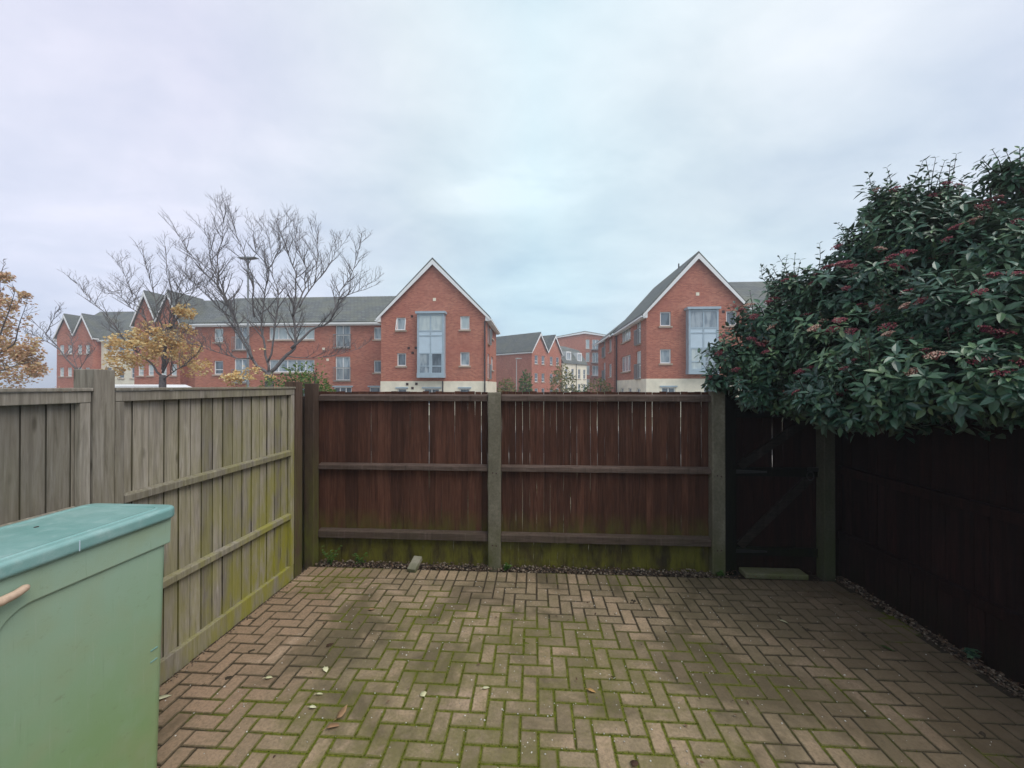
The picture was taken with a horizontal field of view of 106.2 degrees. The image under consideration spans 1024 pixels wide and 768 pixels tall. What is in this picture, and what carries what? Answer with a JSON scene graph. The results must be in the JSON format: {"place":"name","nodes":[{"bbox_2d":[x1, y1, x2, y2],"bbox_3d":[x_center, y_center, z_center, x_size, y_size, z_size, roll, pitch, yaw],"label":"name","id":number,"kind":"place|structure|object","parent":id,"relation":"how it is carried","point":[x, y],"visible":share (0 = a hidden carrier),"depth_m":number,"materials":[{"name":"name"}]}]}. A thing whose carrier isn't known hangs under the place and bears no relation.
{"place":"outdoors","nodes":[
{"label":"outdoors","id":0,"kind":"place"},
{"bbox_2d":[0,392,680,563],"bbox_3d":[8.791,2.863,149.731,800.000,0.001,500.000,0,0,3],"label":"ground","id":1,"kind":"structure","parent":0,"point":[556,424],"depth_m":23.71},
{"bbox_2d":[0,258,52,387],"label":"rusty tree","id":2,"kind":"object","parent":1,"relation":"on","point":[35,368],"visible":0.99,"depth_m":12.02,"materials":[{"name":"orange plant"}]},
{"bbox_2d":[19,301,96,368],"bbox_3d":[-28.562,-1.361,24.246,6.184,7.653,2.514,0,0,3],"label":"bare tree","id":3,"kind":"object","parent":1,"relation":"on","point":[58,348],"visible":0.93,"depth_m":23.88,"materials":[{"name":"brown plant"}]},
{"bbox_2d":[53,311,134,387],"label":"twin gabled house","id":4,"kind":"structure","parent":1,"relation":"on","point":[86,328],"depth_m":46.09,"materials":[{"name":"red brick"}]},
{"bbox_2d":[58,345,63,354],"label":"window","id":5,"kind":"structure","parent":4,"relation":"in","point":[61,346],"depth_m":46.15,"materials":[{"name":"white glass"}]},
{"bbox_2d":[58,368,64,376],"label":"window","id":6,"kind":"structure","parent":4,"relation":"in","point":[61,369],"depth_m":46.15,"materials":[{"name":"white glass"}]},
{"bbox_2d":[66,368,71,376],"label":"window","id":7,"kind":"structure","parent":4,"relation":"in","point":[69,369],"depth_m":46.10,"materials":[{"name":"white glass"}]},
{"bbox_2d":[76,345,82,354],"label":"window","id":8,"kind":"structure","parent":4,"relation":"in","point":[80,347],"depth_m":46.02,"materials":[{"name":"white glass"}]},
{"bbox_2d":[84,345,89,354],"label":"window","id":9,"kind":"structure","parent":4,"relation":"in","point":[87,346],"depth_m":45.95,"materials":[{"name":"grey glass"}]},
{"bbox_2d":[57,232,214,390],"bbox_3d":[-15.821,-2.120,17.100,8.199,9.109,2.468,0,0,10],"label":"yellow leaved tree","id":10,"kind":"object","parent":1,"relation":"on","point":[154,349],"visible":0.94,"depth_m":16.83,"materials":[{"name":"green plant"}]},
{"bbox_2d":[115,385,189,390],"bbox_3d":[-19.261,1.167,21.004,4.762,2.270,1.930,0,0,-9],"label":"parked van","id":11,"kind":"object","parent":1,"relation":"on","point":[133,386],"visible":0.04,"depth_m":20.06,"materials":[{"name":"white metal"}]},
{"bbox_2d":[129,290,230,386],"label":"twin gabled house","id":12,"kind":"structure","parent":1,"relation":"on","point":[148,375],"depth_m":34.85,"materials":[{"name":"red brick"}]},
{"bbox_2d":[136,364,144,376],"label":"window","id":13,"kind":"structure","parent":12,"relation":"in","point":[141,372],"depth_m":34.92,"materials":[{"name":"grey glass"}]},
{"bbox_2d":[146,364,154,376],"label":"window","id":14,"kind":"structure","parent":12,"relation":"in","point":[151,370],"depth_m":34.88,"materials":[{"name":"grey glass"}]},
{"bbox_2d":[169,364,177,376],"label":"window","id":15,"kind":"structure","parent":12,"relation":"in","point":[174,374],"depth_m":34.75,"materials":[{"name":"grey glass"}]},
{"bbox_2d":[237,256,258,386],"bbox_3d":[-13.748,-2.151,20.010,1.000,8.898,0.300,0,0,3],"label":"street lamp","id":16,"kind":"object","parent":1,"relation":"on","point":[248,259],"visible":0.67,"depth_m":19.98,"materials":[{"name":"metal"}]},
{"bbox_2d":[157,186,383,386],"bbox_3d":[-9.907,-2.825,15.132,9.493,10.503,3.684,0,0,3],"label":"bare tree","id":17,"kind":"object","parent":1,"relation":"on","point":[235,376],"visible":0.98,"depth_m":15.15,"materials":[{"name":"brown plant"}]},
{"bbox_2d":[259,372,286,386],"bbox_3d":[-8.014,0.950,12.970,1.419,2.746,1.506,0,0,3],"label":"bush","id":18,"kind":"object","parent":1,"relation":"on","point":[271,383],"visible":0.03,"depth_m":12.90,"materials":[{"name":"green plant"}]},
{"bbox_2d":[189,296,394,394],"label":"terraced block","id":19,"kind":"structure","parent":1,"relation":"on","point":[357,370],"depth_m":32.04,"materials":[{"name":"red brick"}]},
{"bbox_2d":[212,329,223,343],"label":"window","id":20,"kind":"structure","parent":19,"relation":"in","point":[218,331],"depth_m":32.43,"materials":[{"name":"grey glass"}]},
{"bbox_2d":[212,361,223,375],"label":"window","id":21,"kind":"structure","parent":19,"relation":"in","point":[218,364],"depth_m":32.41,"materials":[{"name":"white plastic"}]},
{"bbox_2d":[233,327,246,350],"bbox_3d":[-22.637,-3.790,32.176,1.518,2.070,0.315,0,0,3],"label":"window","id":22,"kind":"structure","parent":19,"relation":"in","point":[239,346],"depth_m":32.30,"materials":[{"name":"grey glass"}]},
{"bbox_2d":[231,359,249,383],"bbox_3d":[-22.637,-1.070,32.165,1.518,2.070,0.315,0,0,3],"label":"window","id":23,"kind":"structure","parent":19,"relation":"in","point":[240,364],"depth_m":32.28,"materials":[{"name":"white glass"}]},
{"bbox_2d":[267,327,314,340],"bbox_3d":[-18.316,-4.161,31.969,4.100,1.170,0.225,0,0,3],"label":"window","id":24,"kind":"structure","parent":19,"relation":"in","point":[280,332],"depth_m":32.06,"materials":[{"name":"white glass"}]},
{"bbox_2d":[270,360,314,373],"bbox_3d":[-18.316,-1.441,31.958,4.100,1.170,0.225,0,0,3],"label":"window","id":25,"kind":"structure","parent":19,"relation":"in","point":[286,363],"depth_m":32.02,"materials":[{"name":"grey glass"}]},
{"bbox_2d":[333,326,350,348],"bbox_3d":[-13.953,-3.942,31.667,1.468,2.070,0.315,0,0,3],"label":"window","id":26,"kind":"structure","parent":19,"relation":"in","point":[342,332],"depth_m":31.78,"materials":[{"name":"grey glass"}]},
{"bbox_2d":[333,357,350,381],"bbox_3d":[-13.953,-1.222,31.655,1.468,2.070,0.315,0,0,3],"label":"window","id":27,"kind":"structure","parent":19,"relation":"in","point":[343,369],"depth_m":31.77,"materials":[{"name":"grey glass"}]},
{"bbox_2d":[332,386,352,391],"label":"window","id":28,"kind":"structure","parent":19,"relation":"in","point":[338,388],"depth_m":31.75,"materials":[{"name":"white glass"}]},
{"bbox_2d":[368,386,379,391],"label":"window","id":29,"kind":"structure","parent":19,"relation":"in","point":[372,388],"depth_m":31.61,"materials":[{"name":"white plastic"}]},
{"bbox_2d":[372,327,380,340],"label":"window","id":30,"kind":"structure","parent":19,"relation":"in","point":[377,330],"depth_m":31.62,"materials":[{"name":"white glass"}]},
{"bbox_2d":[372,360,380,373],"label":"window","id":31,"kind":"structure","parent":19,"relation":"in","point":[377,363],"depth_m":31.61,"materials":[{"name":"grey glass"}]},
{"bbox_2d":[278,357,336,395],"bbox_3d":[-5.832,0.768,11.017,1.745,3.088,1.775,0,0,3],"label":"bush","id":32,"kind":"object","parent":1,"relation":"on","point":[302,378],"visible":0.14,"depth_m":10.87,"materials":[{"name":"green plant"}]},
{"bbox_2d":[375,257,499,415],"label":"gabled house","id":33,"kind":"structure","parent":1,"relation":"on","point":[440,331],"depth_m":28.65,"materials":[{"name":"red brick"}]},
{"bbox_2d":[395,318,406,331],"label":"window","id":34,"kind":"structure","parent":33,"relation":"in","point":[400,322],"depth_m":28.95,"materials":[{"name":"white glass"}]},
{"bbox_2d":[395,353,406,367],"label":"window","id":35,"kind":"structure","parent":33,"relation":"in","point":[401,357],"depth_m":28.95,"materials":[{"name":"grey glass"}]},
{"bbox_2d":[396,387,407,390],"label":"window","id":36,"kind":"structure","parent":33,"relation":"in","point":[399,388],"depth_m":28.88,"materials":[{"name":"white plastic"}]},
{"bbox_2d":[415,311,446,377],"bbox_3d":[-5.971,-2.901,28.402,2.240,4.870,0.620,0,0,3],"label":"bay window","id":37,"kind":"structure","parent":33,"relation":"in","point":[431,325],"depth_m":28.23,"materials":[{"name":"glass"}]},
{"bbox_2d":[422,387,440,391],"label":"window","id":38,"kind":"structure","parent":33,"relation":"in","point":[431,389],"depth_m":28.76,"materials":[{"name":"white glass"}]},
{"bbox_2d":[458,387,470,391],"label":"window","id":39,"kind":"structure","parent":33,"relation":"in","point":[463,389],"depth_m":28.60,"materials":[{"name":"white glass"}]},
{"bbox_2d":[459,316,470,330],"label":"window","id":40,"kind":"structure","parent":33,"relation":"in","point":[464,320],"depth_m":28.68,"materials":[{"name":"white glass"}]},
{"bbox_2d":[459,352,470,366],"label":"window","id":41,"kind":"structure","parent":33,"relation":"in","point":[464,356],"depth_m":28.66,"materials":[{"name":"grey glass"}]},
{"bbox_2d":[488,329,491,345],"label":"window","id":42,"kind":"structure","parent":33,"relation":"in","point":[490,343],"depth_m":29.93,"materials":[{"name":"grey glass"}]},
{"bbox_2d":[488,364,491,379],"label":"window","id":43,"kind":"structure","parent":33,"relation":"in","point":[490,378],"depth_m":29.92,"materials":[{"name":"grey glass"}]},
{"bbox_2d":[497,377,516,401],"bbox_3d":[-0.520,0.944,37.874,2.270,3.267,2.329,0,0,3],"label":"bush","id":44,"kind":"object","parent":1,"relation":"on","point":[510,384],"visible":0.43,"depth_m":37.78,"materials":[{"name":"green plant"}]},
{"bbox_2d":[515,358,521,391],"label":"street lamp","id":45,"kind":"object","parent":1,"relation":"on","point":[516,372],"visible":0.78,"depth_m":41.95,"materials":[{"name":"grey metal"}]},
{"bbox_2d":[518,369,532,405],"bbox_3d":[1.378,0.566,38.023,1.638,4.128,1.807,0,0,3],"label":"tree","id":46,"kind":"object","parent":1,"relation":"on","point":[524,384],"visible":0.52,"depth_m":37.87,"materials":[{"name":"green plant"}]},
{"bbox_2d":[496,332,562,392],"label":"twin gabled house","id":47,"kind":"structure","parent":1,"relation":"on","point":[539,354],"depth_m":59.67,"materials":[{"name":"red brick"}]},
{"bbox_2d":[546,362,576,403],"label":"tree","id":48,"kind":"object","parent":1,"relation":"on","point":[561,382],"visible":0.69,"depth_m":43.61,"materials":[{"name":"green plant"}]},
{"bbox_2d":[560,346,587,393],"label":"mansard house","id":49,"kind":"structure","parent":1,"relation":"on","point":[574,361],"depth_m":67.04,"materials":[{"name":"paint"}]},
{"bbox_2d":[556,331,612,391],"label":"apartment block","id":50,"kind":"structure","parent":1,"relation":"on","point":[583,342],"depth_m":79.77,"materials":[{"name":"red brick"}]},
{"bbox_2d":[592,353,597,361],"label":"window","id":51,"kind":"structure","parent":50,"relation":"in","point":[594,355],"depth_m":79.75,"materials":[{"name":"grey glass"}]},
{"bbox_2d":[592,366,597,374],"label":"window","id":52,"kind":"structure","parent":50,"relation":"in","point":[593,367],"depth_m":79.75,"materials":[{"name":"grey glass"}]},
{"bbox_2d":[592,340,598,348],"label":"window","id":53,"kind":"structure","parent":50,"relation":"in","point":[593,341],"depth_m":79.77,"materials":[{"name":"grey glass"}]},
{"bbox_2d":[585,377,612,406],"bbox_3d":[8.156,0.897,35.944,2.884,3.134,2.804,0,0,3],"label":"bush","id":54,"kind":"object","parent":1,"relation":"on","point":[600,384],"visible":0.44,"depth_m":35.73,"materials":[{"name":"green plant"}]},
{"bbox_2d":[594,323,621,391],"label":"terrace house","id":55,"kind":"structure","parent":1,"relation":"on","point":[606,358],"depth_m":39.32,"materials":[{"name":"red brick"}]},
{"bbox_2d":[602,339,605,358],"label":"window","id":56,"kind":"structure","parent":55,"relation":"in","point":[603,348],"depth_m":41.84,"materials":[{"name":"grey glass"}]},
{"bbox_2d":[602,363,605,380],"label":"window","id":57,"kind":"structure","parent":55,"relation":"in","point":[603,371],"depth_m":41.83,"materials":[{"name":"grey glass"}]},
{"bbox_2d":[613,251,751,416],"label":"gabled house","id":58,"kind":"structure","parent":1,"relation":"on","point":[672,323],"depth_m":26.88,"materials":[{"name":"red brick"}]},
{"bbox_2d":[620,328,630,344],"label":"window","id":59,"kind":"structure","parent":58,"relation":"in","point":[626,334],"depth_m":33.33,"materials":[{"name":"grey glass"}]},
{"bbox_2d":[620,355,630,373],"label":"window","id":60,"kind":"structure","parent":58,"relation":"in","point":[627,359],"depth_m":32.98,"materials":[{"name":"grey glass"}]},
{"bbox_2d":[634,322,640,345],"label":"window","id":61,"kind":"structure","parent":58,"relation":"in","point":[637,333],"depth_m":29.17,"materials":[{"name":"grey glass"}]},
{"bbox_2d":[634,351,640,379],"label":"window","id":62,"kind":"structure","parent":58,"relation":"in","point":[637,367],"depth_m":29.21,"materials":[{"name":"grey glass"}]},
{"bbox_2d":[659,312,672,327],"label":"window","id":63,"kind":"structure","parent":58,"relation":"in","point":[664,316],"depth_m":27.03,"materials":[{"name":"white glass"}]},
{"bbox_2d":[659,349,672,364],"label":"window","id":64,"kind":"structure","parent":58,"relation":"in","point":[665,354],"depth_m":27.02,"materials":[{"name":"grey glass"}]},
{"bbox_2d":[660,386,677,391],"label":"window","id":65,"kind":"structure","parent":58,"relation":"in","point":[664,388],"depth_m":26.96,"materials":[{"name":"white glass"}]},
{"bbox_2d":[684,306,720,373],"bbox_3d":[13.124,-2.974,26.480,2.240,4.600,0.620,0,0,3],"label":"bay window","id":66,"kind":"structure","parent":58,"relation":"in","point":[702,323],"depth_m":26.33,"materials":[{"name":"glass"}]},
{"bbox_2d":[725,311,735,326],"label":"window","id":67,"kind":"structure","parent":58,"relation":"in","point":[729,315],"depth_m":26.78,"materials":[{"name":"white glass"}]},
{"bbox_2d":[728,281,892,337],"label":"terrace house","id":68,"kind":"structure","parent":1,"relation":"on","point":[743,288],"depth_m":32.01,"materials":[{"name":"grey brick"}]},
{"bbox_2d":[694,146,1023,442],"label":"evergreen shrub","id":69,"kind":"object","parent":1,"relation":"on","point":[850,341],"visible":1,"depth_m":2.81,"materials":[{"name":"green plant"}]},
{"bbox_2d":[0,0,1023,387],"label":"sky","id":70,"kind":"structure","parent":0,"point":[559,160],"materials":[{"name":"white"}]},
{"bbox_2d":[157,567,1023,767],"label":"paving","id":71,"kind":"structure","parent":0,"point":[259,666],"depth_m":2.54,"materials":[{"name":"brown brick"}]},
{"bbox_2d":[0,503,174,767],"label":"storage bin","id":72,"kind":"object","parent":71,"relation":"on","point":[81,593],"visible":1,"depth_m":1.62,"materials":[{"name":"green plastic"}]},
{"bbox_2d":[322,723,338,730],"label":"fallen leaf","id":73,"kind":"object","parent":71,"relation":"on","point":[330,725],"visible":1,"depth_m":2.21,"materials":[{"name":"brown plant"}]},
{"bbox_2d":[335,704,347,719],"bbox_3d":[-1.012,1.939,2.268,0.062,0.043,0.064,0,0,-5],"label":"fallen leaf","id":74,"kind":"object","parent":71,"relation":"on","point":[342,711],"visible":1,"depth_m":2.28,"materials":[{"name":"brown plant"}]},
{"bbox_2d":[407,556,421,572],"bbox_3d":[-1.039,1.928,4.112,0.092,0.054,0.180,0,22,12],"label":"loose brick","id":75,"kind":"object","parent":71,"relation":"on","point":[414,564],"visible":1,"depth_m":4.08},
{"bbox_2d":[165,580,991,767],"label":"grit","id":76,"kind":"object","parent":71,"relation":"on","point":[457,754],"visible":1,"depth_m":2.52,"materials":[{"name":"grey gravel"}]},
{"bbox_2d":[157,566,1023,767],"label":"moss","id":77,"kind":"object","parent":71,"relation":"on","point":[980,675],"visible":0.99,"depth_m":2.52,"materials":[{"name":"green plant"}]},
{"bbox_2d":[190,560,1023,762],"bbox_3d":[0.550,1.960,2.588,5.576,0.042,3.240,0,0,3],"label":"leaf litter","id":78,"kind":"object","parent":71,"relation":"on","point":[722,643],"visible":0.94,"depth_m":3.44,"materials":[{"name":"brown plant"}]},
{"bbox_2d":[630,760,638,766],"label":"fallen leaf","id":79,"kind":"object","parent":71,"relation":"on","point":[634,763],"visible":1,"depth_m":1.99,"materials":[{"name":"brown plant"}]},
{"bbox_2d":[160,559,1023,698],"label":"yard ground","id":80,"kind":"structure","parent":0,"point":[811,578],"depth_m":4.05,"materials":[{"name":"grey gravel"}]},
{"bbox_2d":[0,369,304,684],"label":"panel fence","id":81,"kind":"object","parent":80,"relation":"on","point":[220,470],"visible":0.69,"depth_m":2.74,"materials":[{"name":"grey wood"}]},
{"bbox_2d":[321,545,341,564],"bbox_3d":[-1.977,1.876,4.186,0.221,0.206,0.180,0,0,3],"label":"weed plant","id":82,"kind":"object","parent":80,"relation":"on","point":[330,560],"visible":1,"depth_m":4.18,"materials":[{"name":"green plant"}]},
{"bbox_2d":[352,552,367,564],"bbox_3d":[-1.664,1.912,4.190,0.171,0.134,0.109,0,0,3],"label":"weed plant","id":83,"kind":"object","parent":80,"relation":"on","point":[359,560],"visible":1,"depth_m":4.19,"materials":[{"name":"green plant"}]},
{"bbox_2d":[503,562,511,570],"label":"weed plant","id":84,"kind":"object","parent":80,"relation":"on","point":[506,567],"visible":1,"depth_m":4.07,"materials":[{"name":"green plant"}]},
{"bbox_2d":[304,383,725,577],"bbox_3d":[-0.003,1.036,4.159,4.517,2.085,0.173,0,0,3],"label":"slatted fence","id":85,"kind":"object","parent":80,"relation":"on","point":[385,481],"visible":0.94,"depth_m":4.18,"materials":[{"name":"brown wood"}]},
{"bbox_2d":[725,389,841,581],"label":"garden gate","id":86,"kind":"structure","parent":85,"relation":"attached to","point":[783,493],"depth_m":4.08,"materials":[{"name":"black wood"}]},
{"bbox_2d":[716,570,724,575],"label":"weed plant","id":87,"kind":"object","parent":80,"relation":"on","point":[720,573],"visible":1,"depth_m":3.94,"materials":[{"name":"green plant"}]},
{"bbox_2d":[739,567,808,579],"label":"threshold slab","id":88,"kind":"structure","parent":80,"relation":"on","point":[766,573],"depth_m":3.95,"materials":[{"name":"concrete"}]},
{"bbox_2d":[837,417,1023,688],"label":"boarded fence","id":89,"kind":"object","parent":80,"relation":"on","point":[931,535],"visible":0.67,"depth_m":3.02,"materials":[{"name":"black wood"}]},
{"bbox_2d":[962,647,981,659],"bbox_3d":[3.299,1.928,2.761,0.098,0.091,0.110,0,0,26],"label":"weed plant","id":90,"kind":"object","parent":80,"relation":"on","point":[971,653],"visible":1,"depth_m":2.74,"materials":[{"name":"green plant"}]}
]}

